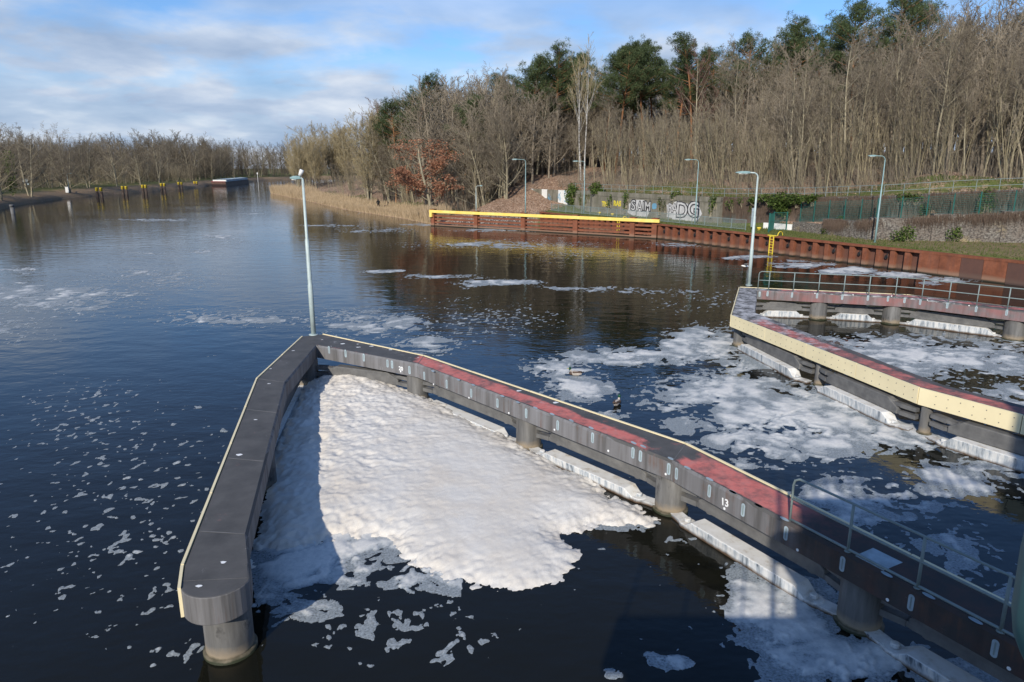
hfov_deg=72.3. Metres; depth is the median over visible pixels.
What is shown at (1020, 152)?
bare tree
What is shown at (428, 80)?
pine tree
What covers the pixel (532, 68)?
pine tree
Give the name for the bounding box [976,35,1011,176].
bare tree
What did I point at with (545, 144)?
bare tree
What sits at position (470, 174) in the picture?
coppice
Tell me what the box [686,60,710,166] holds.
bare tree
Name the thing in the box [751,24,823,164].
pine tree
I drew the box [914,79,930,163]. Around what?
bare tree
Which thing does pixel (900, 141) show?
coppice
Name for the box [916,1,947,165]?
bare tree
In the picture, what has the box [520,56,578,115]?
pine tree
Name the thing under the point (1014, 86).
bare tree
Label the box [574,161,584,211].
street lamp
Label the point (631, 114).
bare tree
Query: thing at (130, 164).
bare tree
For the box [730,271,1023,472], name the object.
guide jetty
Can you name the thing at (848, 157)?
coppice
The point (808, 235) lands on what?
grass
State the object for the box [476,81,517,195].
bare tree
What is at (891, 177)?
undergrowth
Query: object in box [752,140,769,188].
coppice
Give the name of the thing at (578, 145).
bare tree
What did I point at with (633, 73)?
pine tree
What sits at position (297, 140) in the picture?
pale tree
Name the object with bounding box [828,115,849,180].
coppice
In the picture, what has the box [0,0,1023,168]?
sky
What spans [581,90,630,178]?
bare tree
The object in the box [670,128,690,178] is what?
coppice
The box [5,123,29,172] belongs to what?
bare tree
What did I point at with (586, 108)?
birch tree
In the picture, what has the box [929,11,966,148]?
bare tree
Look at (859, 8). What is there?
pine tree
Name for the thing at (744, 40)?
pine tree
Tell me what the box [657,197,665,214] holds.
ivy bush
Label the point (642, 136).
bare tree
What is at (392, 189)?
pale tree
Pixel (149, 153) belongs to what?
bare tree
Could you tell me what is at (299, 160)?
pale tree
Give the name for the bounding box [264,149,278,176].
bare tree
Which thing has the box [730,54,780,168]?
bare tree
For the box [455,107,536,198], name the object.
bare tree
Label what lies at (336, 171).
bare tree
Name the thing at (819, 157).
coppice
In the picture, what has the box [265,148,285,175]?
bare tree
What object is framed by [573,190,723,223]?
retaining wall
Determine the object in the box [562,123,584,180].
bare tree
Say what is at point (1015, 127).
coppice
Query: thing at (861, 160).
coppice
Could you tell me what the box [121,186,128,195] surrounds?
mooring dolphin
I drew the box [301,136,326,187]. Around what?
pale tree
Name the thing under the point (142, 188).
mooring dolphin
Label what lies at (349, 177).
coppice
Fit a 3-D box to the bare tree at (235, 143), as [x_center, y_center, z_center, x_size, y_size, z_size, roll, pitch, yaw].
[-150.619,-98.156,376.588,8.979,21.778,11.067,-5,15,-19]
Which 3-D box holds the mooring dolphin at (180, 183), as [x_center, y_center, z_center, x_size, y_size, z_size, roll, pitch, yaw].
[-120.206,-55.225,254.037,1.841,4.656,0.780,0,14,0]
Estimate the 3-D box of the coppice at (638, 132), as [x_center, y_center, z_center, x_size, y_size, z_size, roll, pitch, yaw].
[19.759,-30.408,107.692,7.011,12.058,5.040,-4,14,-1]
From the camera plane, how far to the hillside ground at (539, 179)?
90.04 m
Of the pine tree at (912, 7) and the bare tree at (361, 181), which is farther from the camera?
the bare tree at (361, 181)
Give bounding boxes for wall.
[532,189,570,204]
[539,211,1023,285]
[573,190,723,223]
[723,189,1023,222]
[763,223,792,229]
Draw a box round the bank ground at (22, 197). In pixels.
[0,169,369,209]
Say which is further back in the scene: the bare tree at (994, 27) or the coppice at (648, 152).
the coppice at (648, 152)
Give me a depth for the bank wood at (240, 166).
343.35 m
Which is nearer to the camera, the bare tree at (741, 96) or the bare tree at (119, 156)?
the bare tree at (741, 96)
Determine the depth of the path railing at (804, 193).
69.68 m
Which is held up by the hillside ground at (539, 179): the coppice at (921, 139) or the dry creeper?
the coppice at (921, 139)
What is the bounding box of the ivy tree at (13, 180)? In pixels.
[1,150,17,195]
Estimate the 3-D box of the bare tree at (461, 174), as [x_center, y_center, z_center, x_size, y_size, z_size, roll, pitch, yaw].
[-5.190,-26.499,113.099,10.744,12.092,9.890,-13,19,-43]
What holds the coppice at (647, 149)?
on the hillside ground at (539, 179)
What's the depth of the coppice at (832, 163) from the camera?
75.18 m
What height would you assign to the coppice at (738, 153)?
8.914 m
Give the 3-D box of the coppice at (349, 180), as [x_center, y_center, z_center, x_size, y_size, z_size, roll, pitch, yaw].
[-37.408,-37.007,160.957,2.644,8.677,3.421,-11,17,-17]
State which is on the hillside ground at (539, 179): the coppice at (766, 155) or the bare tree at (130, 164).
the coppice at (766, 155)
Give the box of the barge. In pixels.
[211,177,248,185]
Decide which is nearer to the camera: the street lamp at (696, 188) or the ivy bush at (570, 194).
the street lamp at (696, 188)
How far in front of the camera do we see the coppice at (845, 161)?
76.45 m
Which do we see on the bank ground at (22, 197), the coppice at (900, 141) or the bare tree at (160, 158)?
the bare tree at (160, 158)
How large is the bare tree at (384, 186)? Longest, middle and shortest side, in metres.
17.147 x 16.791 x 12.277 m
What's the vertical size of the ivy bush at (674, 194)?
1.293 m
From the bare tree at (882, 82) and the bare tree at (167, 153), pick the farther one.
the bare tree at (167, 153)
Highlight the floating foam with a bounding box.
[0,212,1023,681]
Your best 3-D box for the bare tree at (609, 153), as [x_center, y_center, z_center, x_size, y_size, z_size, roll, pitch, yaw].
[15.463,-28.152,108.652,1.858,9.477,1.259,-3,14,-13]
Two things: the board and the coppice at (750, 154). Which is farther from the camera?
the coppice at (750, 154)
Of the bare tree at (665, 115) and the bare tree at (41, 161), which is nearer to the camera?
the bare tree at (665, 115)
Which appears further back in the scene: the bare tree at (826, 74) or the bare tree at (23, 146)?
the bare tree at (23, 146)
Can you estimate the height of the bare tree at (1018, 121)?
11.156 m
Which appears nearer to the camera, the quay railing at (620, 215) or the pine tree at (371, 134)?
the quay railing at (620, 215)
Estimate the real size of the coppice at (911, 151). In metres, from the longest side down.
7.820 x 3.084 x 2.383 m
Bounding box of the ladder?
[768,231,782,253]
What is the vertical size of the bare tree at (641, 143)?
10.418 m
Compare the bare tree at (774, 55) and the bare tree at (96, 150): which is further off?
the bare tree at (96, 150)
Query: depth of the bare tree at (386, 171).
134.28 m
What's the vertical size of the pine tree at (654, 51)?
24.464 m
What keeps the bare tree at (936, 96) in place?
on the hillside ground at (539, 179)
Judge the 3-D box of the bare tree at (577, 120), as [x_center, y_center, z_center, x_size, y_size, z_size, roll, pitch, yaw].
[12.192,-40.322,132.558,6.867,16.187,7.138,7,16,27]
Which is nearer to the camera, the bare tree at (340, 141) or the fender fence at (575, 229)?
the fender fence at (575, 229)
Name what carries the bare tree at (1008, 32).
on the hillside ground at (539, 179)
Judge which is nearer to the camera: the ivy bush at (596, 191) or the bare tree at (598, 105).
the ivy bush at (596, 191)
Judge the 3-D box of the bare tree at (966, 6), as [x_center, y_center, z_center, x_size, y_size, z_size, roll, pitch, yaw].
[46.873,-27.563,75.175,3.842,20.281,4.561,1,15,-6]
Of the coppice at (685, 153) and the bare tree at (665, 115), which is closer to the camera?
the coppice at (685, 153)
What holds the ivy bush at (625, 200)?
attached to the retaining wall at (678, 204)
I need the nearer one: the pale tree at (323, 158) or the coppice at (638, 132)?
the coppice at (638, 132)
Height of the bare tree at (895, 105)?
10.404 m
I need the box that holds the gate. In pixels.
[768,212,787,232]
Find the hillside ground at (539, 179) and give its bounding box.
[277,152,1023,259]
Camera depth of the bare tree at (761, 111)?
88.88 m
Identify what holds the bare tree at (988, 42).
on the hillside ground at (539, 179)
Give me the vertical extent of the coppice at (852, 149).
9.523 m
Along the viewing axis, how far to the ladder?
67.53 m
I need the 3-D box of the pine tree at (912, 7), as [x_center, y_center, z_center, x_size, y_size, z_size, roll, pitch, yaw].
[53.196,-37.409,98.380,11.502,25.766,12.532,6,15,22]
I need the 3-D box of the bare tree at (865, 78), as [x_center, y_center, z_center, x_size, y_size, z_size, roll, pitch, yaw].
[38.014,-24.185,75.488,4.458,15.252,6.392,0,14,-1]
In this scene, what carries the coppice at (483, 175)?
on the hillside ground at (539, 179)
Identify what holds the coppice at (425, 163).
on the hillside ground at (539, 179)
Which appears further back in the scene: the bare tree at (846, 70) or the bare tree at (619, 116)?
the bare tree at (619, 116)
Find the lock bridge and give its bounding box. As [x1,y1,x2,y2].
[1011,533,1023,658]
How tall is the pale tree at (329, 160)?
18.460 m
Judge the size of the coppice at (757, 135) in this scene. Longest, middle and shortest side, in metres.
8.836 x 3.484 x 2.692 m
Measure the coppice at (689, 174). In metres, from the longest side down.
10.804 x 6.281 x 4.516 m
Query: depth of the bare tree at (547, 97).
121.12 m
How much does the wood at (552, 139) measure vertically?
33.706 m
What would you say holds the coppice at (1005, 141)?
on the hillside ground at (539, 179)
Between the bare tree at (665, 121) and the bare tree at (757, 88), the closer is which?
the bare tree at (757, 88)
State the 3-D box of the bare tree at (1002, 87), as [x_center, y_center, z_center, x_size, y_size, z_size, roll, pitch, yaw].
[44.757,-19.967,64.592,1.545,10.218,2.907,-2,15,-6]
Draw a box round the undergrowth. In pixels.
[2,138,1023,210]
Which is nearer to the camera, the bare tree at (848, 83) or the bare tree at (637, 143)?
the bare tree at (848, 83)
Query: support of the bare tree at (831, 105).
on the hillside ground at (539, 179)
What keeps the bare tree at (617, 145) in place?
on the hillside ground at (539, 179)
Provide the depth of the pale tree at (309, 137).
217.13 m
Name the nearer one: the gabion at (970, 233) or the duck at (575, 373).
the duck at (575, 373)
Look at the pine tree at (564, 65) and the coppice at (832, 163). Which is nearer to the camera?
the coppice at (832, 163)
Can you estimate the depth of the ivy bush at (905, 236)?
61.10 m
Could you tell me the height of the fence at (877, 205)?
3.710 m
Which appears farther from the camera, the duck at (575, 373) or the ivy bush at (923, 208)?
the ivy bush at (923, 208)
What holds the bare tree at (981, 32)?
on the hillside ground at (539, 179)
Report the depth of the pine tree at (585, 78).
139.38 m
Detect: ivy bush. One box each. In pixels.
[564,182,581,206]
[578,193,589,207]
[588,182,606,193]
[606,194,611,210]
[622,190,630,211]
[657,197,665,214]
[669,190,682,200]
[708,194,717,216]
[724,196,751,213]
[747,191,824,219]
[889,224,916,241]
[897,192,923,204]
[919,204,930,216]
[945,227,963,241]
[975,187,997,213]
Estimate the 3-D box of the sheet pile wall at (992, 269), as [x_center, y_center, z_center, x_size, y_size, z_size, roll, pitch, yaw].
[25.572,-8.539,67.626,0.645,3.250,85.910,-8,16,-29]
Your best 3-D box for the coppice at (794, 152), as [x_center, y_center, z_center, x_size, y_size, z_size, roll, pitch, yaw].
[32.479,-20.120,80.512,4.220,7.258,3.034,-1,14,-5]
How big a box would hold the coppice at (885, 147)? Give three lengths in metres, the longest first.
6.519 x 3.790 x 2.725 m
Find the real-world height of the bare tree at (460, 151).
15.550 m
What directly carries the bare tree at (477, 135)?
on the hillside ground at (539, 179)
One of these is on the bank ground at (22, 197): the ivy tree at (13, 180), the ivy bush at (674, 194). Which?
the ivy tree at (13, 180)
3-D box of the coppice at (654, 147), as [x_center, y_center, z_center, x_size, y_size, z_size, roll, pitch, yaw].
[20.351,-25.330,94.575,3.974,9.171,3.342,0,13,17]
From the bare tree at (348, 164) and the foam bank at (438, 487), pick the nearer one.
the foam bank at (438, 487)
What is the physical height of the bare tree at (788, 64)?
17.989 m
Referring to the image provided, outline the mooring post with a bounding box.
[9,204,14,213]
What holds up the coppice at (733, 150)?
on the hillside ground at (539, 179)
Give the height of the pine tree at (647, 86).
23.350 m
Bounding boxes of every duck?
[567,367,583,375]
[613,394,620,405]
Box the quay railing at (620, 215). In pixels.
[551,204,746,229]
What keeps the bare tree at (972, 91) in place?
on the hillside ground at (539, 179)
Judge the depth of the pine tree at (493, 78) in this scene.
143.11 m
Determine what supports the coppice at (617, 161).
on the hillside ground at (539, 179)
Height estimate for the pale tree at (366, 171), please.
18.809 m
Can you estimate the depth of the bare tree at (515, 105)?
119.34 m
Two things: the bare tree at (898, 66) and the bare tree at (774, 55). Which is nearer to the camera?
the bare tree at (898, 66)
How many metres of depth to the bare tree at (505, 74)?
120.32 m
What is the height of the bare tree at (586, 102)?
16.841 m
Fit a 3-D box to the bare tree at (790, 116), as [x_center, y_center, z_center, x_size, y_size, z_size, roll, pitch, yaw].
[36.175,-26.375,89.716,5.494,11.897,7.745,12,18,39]
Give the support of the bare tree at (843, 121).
on the hillside ground at (539, 179)
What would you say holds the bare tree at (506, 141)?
on the hillside ground at (539, 179)
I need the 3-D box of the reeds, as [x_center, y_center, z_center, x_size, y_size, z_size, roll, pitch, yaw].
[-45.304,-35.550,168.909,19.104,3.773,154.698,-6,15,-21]
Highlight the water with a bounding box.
[0,178,1023,681]
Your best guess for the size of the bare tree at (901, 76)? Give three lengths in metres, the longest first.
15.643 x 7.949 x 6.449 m
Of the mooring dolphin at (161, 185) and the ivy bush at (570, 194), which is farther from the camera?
the mooring dolphin at (161, 185)
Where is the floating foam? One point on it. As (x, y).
(768, 616)
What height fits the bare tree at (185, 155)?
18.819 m
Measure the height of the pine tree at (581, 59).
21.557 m
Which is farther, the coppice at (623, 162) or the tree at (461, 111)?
the tree at (461, 111)
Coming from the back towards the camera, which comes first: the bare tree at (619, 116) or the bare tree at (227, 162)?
the bare tree at (227, 162)
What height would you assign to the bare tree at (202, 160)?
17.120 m
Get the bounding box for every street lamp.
[290,169,317,335]
[512,159,526,212]
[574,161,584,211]
[684,159,698,222]
[735,171,758,285]
[868,155,885,241]
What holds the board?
on the hillside ground at (539, 179)
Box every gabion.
[792,222,821,233]
[821,218,869,239]
[869,217,931,240]
[930,213,1001,242]
[999,211,1023,242]
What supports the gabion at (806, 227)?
on the hillside ground at (539, 179)
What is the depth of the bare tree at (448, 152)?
119.94 m
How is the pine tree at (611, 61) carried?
on the hillside ground at (539, 179)
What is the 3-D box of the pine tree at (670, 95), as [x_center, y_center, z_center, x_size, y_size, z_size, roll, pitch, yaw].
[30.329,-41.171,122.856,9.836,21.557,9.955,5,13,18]
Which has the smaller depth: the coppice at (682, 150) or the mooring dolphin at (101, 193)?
the coppice at (682, 150)
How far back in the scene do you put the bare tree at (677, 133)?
101.91 m
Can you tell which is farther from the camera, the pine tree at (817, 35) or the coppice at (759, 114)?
the pine tree at (817, 35)
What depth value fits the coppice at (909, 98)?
69.02 m
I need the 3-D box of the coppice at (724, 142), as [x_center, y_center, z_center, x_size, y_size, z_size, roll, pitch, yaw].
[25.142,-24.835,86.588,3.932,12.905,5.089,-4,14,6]
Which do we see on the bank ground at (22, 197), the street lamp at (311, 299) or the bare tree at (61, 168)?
the bare tree at (61, 168)
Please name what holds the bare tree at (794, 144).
on the hillside ground at (539, 179)
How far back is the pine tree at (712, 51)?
121.18 m
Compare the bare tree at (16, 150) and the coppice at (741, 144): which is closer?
the coppice at (741, 144)
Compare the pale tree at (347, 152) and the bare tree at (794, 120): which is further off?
the pale tree at (347, 152)
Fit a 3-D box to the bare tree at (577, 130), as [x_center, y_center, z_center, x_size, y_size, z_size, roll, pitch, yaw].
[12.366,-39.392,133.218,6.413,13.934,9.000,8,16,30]
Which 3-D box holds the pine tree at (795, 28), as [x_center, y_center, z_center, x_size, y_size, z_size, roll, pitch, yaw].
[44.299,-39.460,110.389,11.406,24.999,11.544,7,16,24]
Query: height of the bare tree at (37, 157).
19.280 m
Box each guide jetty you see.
[177,333,1023,681]
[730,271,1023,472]
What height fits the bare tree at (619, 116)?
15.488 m
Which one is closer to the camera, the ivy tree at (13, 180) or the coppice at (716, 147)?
the coppice at (716, 147)
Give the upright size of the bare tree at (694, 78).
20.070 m
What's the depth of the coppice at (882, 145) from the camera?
76.73 m
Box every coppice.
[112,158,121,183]
[332,170,345,194]
[342,163,353,195]
[344,160,354,190]
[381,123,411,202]
[384,152,413,202]
[407,120,443,198]
[445,118,472,201]
[452,145,488,205]
[461,139,498,204]
[588,112,614,182]
[599,113,618,184]
[599,133,620,180]
[613,113,636,188]
[614,102,658,177]
[617,140,630,183]
[622,122,658,185]
[624,140,642,182]
[627,109,663,174]
[636,95,665,184]
[636,113,657,184]
[645,114,665,178]
[647,119,677,184]
[650,113,685,179]
[658,98,688,184]
[658,109,697,177]
[668,124,684,174]
[670,91,721,183]
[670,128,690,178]
[683,118,719,178]
[684,102,713,176]
[693,108,735,179]
[699,89,729,187]
[706,115,722,176]
[708,117,748,186]
[710,116,728,178]
[724,107,758,181]
[725,120,745,178]
[737,131,766,179]
[741,120,771,192]
[745,133,775,182]
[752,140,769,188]
[753,115,772,184]
[757,98,779,180]
[763,112,814,194]
[773,117,796,185]
[774,131,790,187]
[774,136,810,194]
[807,112,832,193]
[813,102,866,189]
[819,124,846,191]
[824,118,849,190]
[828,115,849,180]
[828,135,860,185]
[842,89,885,182]
[852,124,869,171]
[853,88,879,184]
[863,93,891,181]
[866,123,899,179]
[886,112,910,180]
[888,80,927,178]
[893,101,925,178]
[896,67,942,176]
[901,80,959,173]
[924,115,964,179]
[942,61,989,173]
[988,58,1023,180]
[990,97,1021,174]
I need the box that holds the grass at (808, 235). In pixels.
[323,179,1023,259]
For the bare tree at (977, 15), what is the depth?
84.84 m
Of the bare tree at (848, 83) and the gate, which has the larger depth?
the bare tree at (848, 83)
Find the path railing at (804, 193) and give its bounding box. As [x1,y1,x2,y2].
[569,178,1023,198]
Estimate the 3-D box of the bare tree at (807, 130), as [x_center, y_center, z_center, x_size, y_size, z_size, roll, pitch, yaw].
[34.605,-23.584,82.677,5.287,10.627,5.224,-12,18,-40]
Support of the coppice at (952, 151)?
on the hillside ground at (539, 179)
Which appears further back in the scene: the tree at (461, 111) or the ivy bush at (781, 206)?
the tree at (461, 111)
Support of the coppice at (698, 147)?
on the hillside ground at (539, 179)
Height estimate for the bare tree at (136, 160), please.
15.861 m
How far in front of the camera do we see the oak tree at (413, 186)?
108.68 m
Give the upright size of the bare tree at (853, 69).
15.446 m
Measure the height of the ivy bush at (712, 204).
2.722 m
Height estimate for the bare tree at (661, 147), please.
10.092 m
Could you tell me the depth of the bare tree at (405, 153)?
125.23 m
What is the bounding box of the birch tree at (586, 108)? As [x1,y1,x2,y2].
[567,32,604,180]
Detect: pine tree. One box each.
[357,115,393,200]
[373,96,416,201]
[380,70,444,201]
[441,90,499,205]
[482,72,519,113]
[494,50,559,167]
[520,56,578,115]
[530,38,584,144]
[552,50,595,150]
[571,52,603,150]
[578,44,637,171]
[592,42,657,177]
[602,43,660,165]
[612,36,668,165]
[618,72,649,164]
[630,33,674,166]
[647,58,683,154]
[658,46,705,161]
[662,31,727,167]
[692,43,746,128]
[709,27,779,158]
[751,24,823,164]
[764,11,832,100]
[795,23,843,117]
[809,9,872,157]
[816,0,902,161]
[860,0,948,157]
[886,0,955,87]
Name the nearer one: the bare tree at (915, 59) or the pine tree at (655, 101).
the bare tree at (915, 59)
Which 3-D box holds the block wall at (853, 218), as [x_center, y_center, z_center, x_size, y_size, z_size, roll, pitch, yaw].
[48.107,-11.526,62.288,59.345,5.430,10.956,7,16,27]
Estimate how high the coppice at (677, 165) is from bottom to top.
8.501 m
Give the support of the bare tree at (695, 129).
on the hillside ground at (539, 179)
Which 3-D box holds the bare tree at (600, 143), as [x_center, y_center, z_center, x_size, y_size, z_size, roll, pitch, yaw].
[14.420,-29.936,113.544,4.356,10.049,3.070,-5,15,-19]
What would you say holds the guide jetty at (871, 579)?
in the water
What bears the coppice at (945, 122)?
on the hillside ground at (539, 179)
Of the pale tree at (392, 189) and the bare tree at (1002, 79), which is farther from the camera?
the pale tree at (392, 189)
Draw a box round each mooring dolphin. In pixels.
[95,188,103,197]
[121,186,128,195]
[141,185,147,194]
[160,183,165,191]
[177,182,182,189]
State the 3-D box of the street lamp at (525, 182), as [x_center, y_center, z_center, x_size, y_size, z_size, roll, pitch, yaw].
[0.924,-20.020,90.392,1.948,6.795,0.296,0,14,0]
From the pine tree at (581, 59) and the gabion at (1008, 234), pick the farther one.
the pine tree at (581, 59)
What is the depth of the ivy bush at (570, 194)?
104.67 m
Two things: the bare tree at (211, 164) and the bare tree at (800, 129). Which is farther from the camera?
the bare tree at (211, 164)
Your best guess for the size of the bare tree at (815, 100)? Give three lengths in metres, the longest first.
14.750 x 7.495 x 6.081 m
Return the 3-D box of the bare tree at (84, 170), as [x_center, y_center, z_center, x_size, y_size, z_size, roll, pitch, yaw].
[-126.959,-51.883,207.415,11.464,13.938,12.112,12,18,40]
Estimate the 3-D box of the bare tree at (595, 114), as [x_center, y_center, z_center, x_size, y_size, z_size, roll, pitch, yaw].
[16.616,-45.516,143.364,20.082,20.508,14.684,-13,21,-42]
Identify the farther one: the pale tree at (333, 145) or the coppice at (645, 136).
the pale tree at (333, 145)
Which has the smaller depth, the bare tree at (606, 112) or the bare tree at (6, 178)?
the bare tree at (606, 112)
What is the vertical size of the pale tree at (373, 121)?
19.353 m
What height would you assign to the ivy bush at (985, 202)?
2.751 m
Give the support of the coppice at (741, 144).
on the hillside ground at (539, 179)
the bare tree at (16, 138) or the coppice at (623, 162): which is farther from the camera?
the bare tree at (16, 138)
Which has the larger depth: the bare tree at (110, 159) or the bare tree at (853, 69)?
the bare tree at (110, 159)
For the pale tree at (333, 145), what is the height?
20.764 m
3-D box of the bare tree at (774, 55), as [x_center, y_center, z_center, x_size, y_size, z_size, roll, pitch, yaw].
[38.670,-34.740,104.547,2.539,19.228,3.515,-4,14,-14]
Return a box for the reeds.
[268,181,452,223]
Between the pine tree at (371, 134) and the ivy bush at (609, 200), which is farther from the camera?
the pine tree at (371, 134)
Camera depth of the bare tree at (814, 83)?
88.11 m
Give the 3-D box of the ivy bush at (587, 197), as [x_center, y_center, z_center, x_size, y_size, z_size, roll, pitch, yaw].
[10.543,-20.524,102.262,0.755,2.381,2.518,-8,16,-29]
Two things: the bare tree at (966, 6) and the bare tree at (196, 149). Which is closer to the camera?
the bare tree at (966, 6)
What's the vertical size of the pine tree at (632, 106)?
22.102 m
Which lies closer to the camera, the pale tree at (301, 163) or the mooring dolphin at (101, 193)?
the mooring dolphin at (101, 193)
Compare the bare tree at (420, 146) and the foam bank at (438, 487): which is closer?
the foam bank at (438, 487)
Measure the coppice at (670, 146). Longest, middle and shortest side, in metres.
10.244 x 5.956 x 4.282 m
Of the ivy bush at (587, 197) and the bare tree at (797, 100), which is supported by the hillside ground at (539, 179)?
the bare tree at (797, 100)
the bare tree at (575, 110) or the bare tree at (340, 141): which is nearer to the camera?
the bare tree at (575, 110)
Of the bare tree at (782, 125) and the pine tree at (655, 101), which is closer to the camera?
the bare tree at (782, 125)
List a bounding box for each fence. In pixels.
[429,209,659,238]
[799,190,1023,221]
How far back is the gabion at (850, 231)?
64.69 m
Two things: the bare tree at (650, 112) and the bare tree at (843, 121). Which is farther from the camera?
the bare tree at (650, 112)
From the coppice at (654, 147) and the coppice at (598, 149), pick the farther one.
the coppice at (598, 149)
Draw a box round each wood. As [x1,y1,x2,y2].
[0,128,364,183]
[356,0,1023,210]
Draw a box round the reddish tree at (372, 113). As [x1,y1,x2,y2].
[356,98,383,180]
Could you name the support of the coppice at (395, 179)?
on the hillside ground at (539, 179)
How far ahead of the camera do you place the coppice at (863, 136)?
76.56 m
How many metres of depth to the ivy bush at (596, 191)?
99.70 m
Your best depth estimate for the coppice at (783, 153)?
85.11 m
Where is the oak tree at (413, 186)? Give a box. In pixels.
[385,122,464,205]
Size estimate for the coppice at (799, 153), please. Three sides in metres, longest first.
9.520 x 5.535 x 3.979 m
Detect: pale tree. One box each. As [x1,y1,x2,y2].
[282,143,306,185]
[283,132,309,186]
[288,120,328,186]
[289,135,320,186]
[289,138,318,185]
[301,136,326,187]
[304,139,331,182]
[313,123,348,180]
[317,123,352,179]
[317,129,347,180]
[330,118,365,189]
[332,127,357,179]
[343,108,392,200]
[355,107,401,200]
[364,108,406,191]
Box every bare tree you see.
[0,122,39,200]
[0,131,33,189]
[0,133,70,196]
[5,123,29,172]
[10,127,37,187]
[15,120,76,187]
[24,136,64,185]
[29,128,84,186]
[39,141,93,192]
[62,141,106,187]
[73,134,97,171]
[77,134,114,179]
[90,137,131,185]
[92,154,121,183]
[109,137,132,183]
[112,144,128,178]
[113,142,149,182]
[117,140,153,184]
[134,146,159,178]
[135,129,177,183]
[139,155,150,181]
[161,140,172,174]
[175,141,208,179]
[185,145,217,177]
[189,136,207,179]
[199,150,224,178]
[207,143,236,178]
[210,148,229,178]
[217,145,235,176]
[225,138,237,177]
[240,151,252,175]
[246,140,276,176]
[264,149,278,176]
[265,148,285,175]
[334,163,343,195]
[337,123,346,181]
[343,145,375,187]
[346,119,406,201]
[350,166,376,196]
[366,98,386,185]
[366,141,412,201]
[383,137,440,198]
[398,122,413,203]
[413,116,432,202]
[422,104,468,201]
[437,105,514,204]
[442,140,505,206]
[446,114,515,203]
[450,120,468,209]
[453,63,525,166]
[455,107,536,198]
[461,71,499,97]
[465,113,486,207]
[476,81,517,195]
[484,81,576,174]
[485,112,522,198]
[494,75,539,186]
[513,107,572,172]
[558,90,589,168]
[558,115,594,167]
[559,79,588,142]
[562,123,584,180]
[563,104,595,169]
[573,67,639,165]
[574,83,595,164]
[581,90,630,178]
[581,98,632,166]
[582,117,602,181]
[592,83,607,126]
[592,126,612,182]
[596,96,634,181]
[606,131,615,181]
[609,102,628,163]
[611,121,636,187]
[624,108,633,181]
[626,116,658,171]
[628,116,650,179]
[629,117,653,178]
[637,95,661,161]
[643,114,676,184]
[657,105,683,163]
[660,100,670,127]
[662,106,686,167]
[672,116,683,170]
[673,39,722,167]
[678,109,705,173]
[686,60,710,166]
[700,99,739,169]
[711,32,763,170]
[727,70,745,166]
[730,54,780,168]
[732,69,746,171]
[740,54,795,170]
[741,79,791,174]
[747,114,784,179]
[755,30,783,81]
[755,36,844,192]
[755,63,794,169]
[761,40,784,161]
[767,105,797,146]
[771,87,819,178]
[772,100,817,183]
[772,116,807,188]
[776,74,819,172]
[779,103,810,165]
[780,65,825,179]
[783,96,837,180]
[800,54,856,184]
[815,11,896,184]
[815,68,841,188]
[816,45,835,151]
[816,76,842,191]
[819,44,880,177]
[823,93,853,167]
[828,44,859,168]
[831,15,942,174]
[834,40,921,164]
[834,88,852,161]
[842,41,906,185]
[872,33,944,178]
[884,83,916,176]
[888,25,925,165]
[895,86,928,178]
[912,2,1008,174]
[913,59,991,168]
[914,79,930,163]
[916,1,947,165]
[925,62,979,170]
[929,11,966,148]
[931,0,982,133]
[931,0,1022,157]
[936,20,990,171]
[939,0,990,140]
[948,60,998,174]
[960,0,1023,155]
[974,39,1023,170]
[975,11,993,88]
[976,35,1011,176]
[983,46,1019,172]
[983,65,1011,175]
[984,2,1022,77]
[984,35,1023,122]
[992,47,1023,179]
[997,74,1023,175]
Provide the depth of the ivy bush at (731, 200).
78.65 m
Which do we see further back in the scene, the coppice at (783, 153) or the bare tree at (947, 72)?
the coppice at (783, 153)
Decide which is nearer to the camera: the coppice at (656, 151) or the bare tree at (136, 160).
the coppice at (656, 151)
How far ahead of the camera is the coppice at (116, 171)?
243.37 m
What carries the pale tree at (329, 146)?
on the hillside ground at (539, 179)
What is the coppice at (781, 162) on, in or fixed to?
on the hillside ground at (539, 179)
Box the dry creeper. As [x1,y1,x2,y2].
[706,188,1023,235]
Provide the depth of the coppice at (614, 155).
113.13 m
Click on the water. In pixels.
(622, 602)
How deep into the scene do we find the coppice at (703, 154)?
91.93 m
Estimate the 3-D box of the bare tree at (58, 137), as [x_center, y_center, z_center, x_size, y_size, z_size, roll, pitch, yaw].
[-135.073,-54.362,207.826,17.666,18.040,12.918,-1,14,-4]
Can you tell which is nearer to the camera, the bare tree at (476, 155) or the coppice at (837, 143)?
the coppice at (837, 143)
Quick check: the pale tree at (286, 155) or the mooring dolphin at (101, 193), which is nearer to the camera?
the mooring dolphin at (101, 193)
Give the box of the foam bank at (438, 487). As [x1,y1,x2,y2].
[250,370,660,591]
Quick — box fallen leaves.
[443,170,1023,218]
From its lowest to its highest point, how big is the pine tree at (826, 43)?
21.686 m
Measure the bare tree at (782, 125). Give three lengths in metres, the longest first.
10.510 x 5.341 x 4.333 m
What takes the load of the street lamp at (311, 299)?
on the guide jetty at (871, 579)
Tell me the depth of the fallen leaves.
107.40 m
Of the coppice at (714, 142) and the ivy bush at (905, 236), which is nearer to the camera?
the ivy bush at (905, 236)
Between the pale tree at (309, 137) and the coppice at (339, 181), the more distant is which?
the pale tree at (309, 137)
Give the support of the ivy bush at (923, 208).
attached to the block wall at (853, 218)

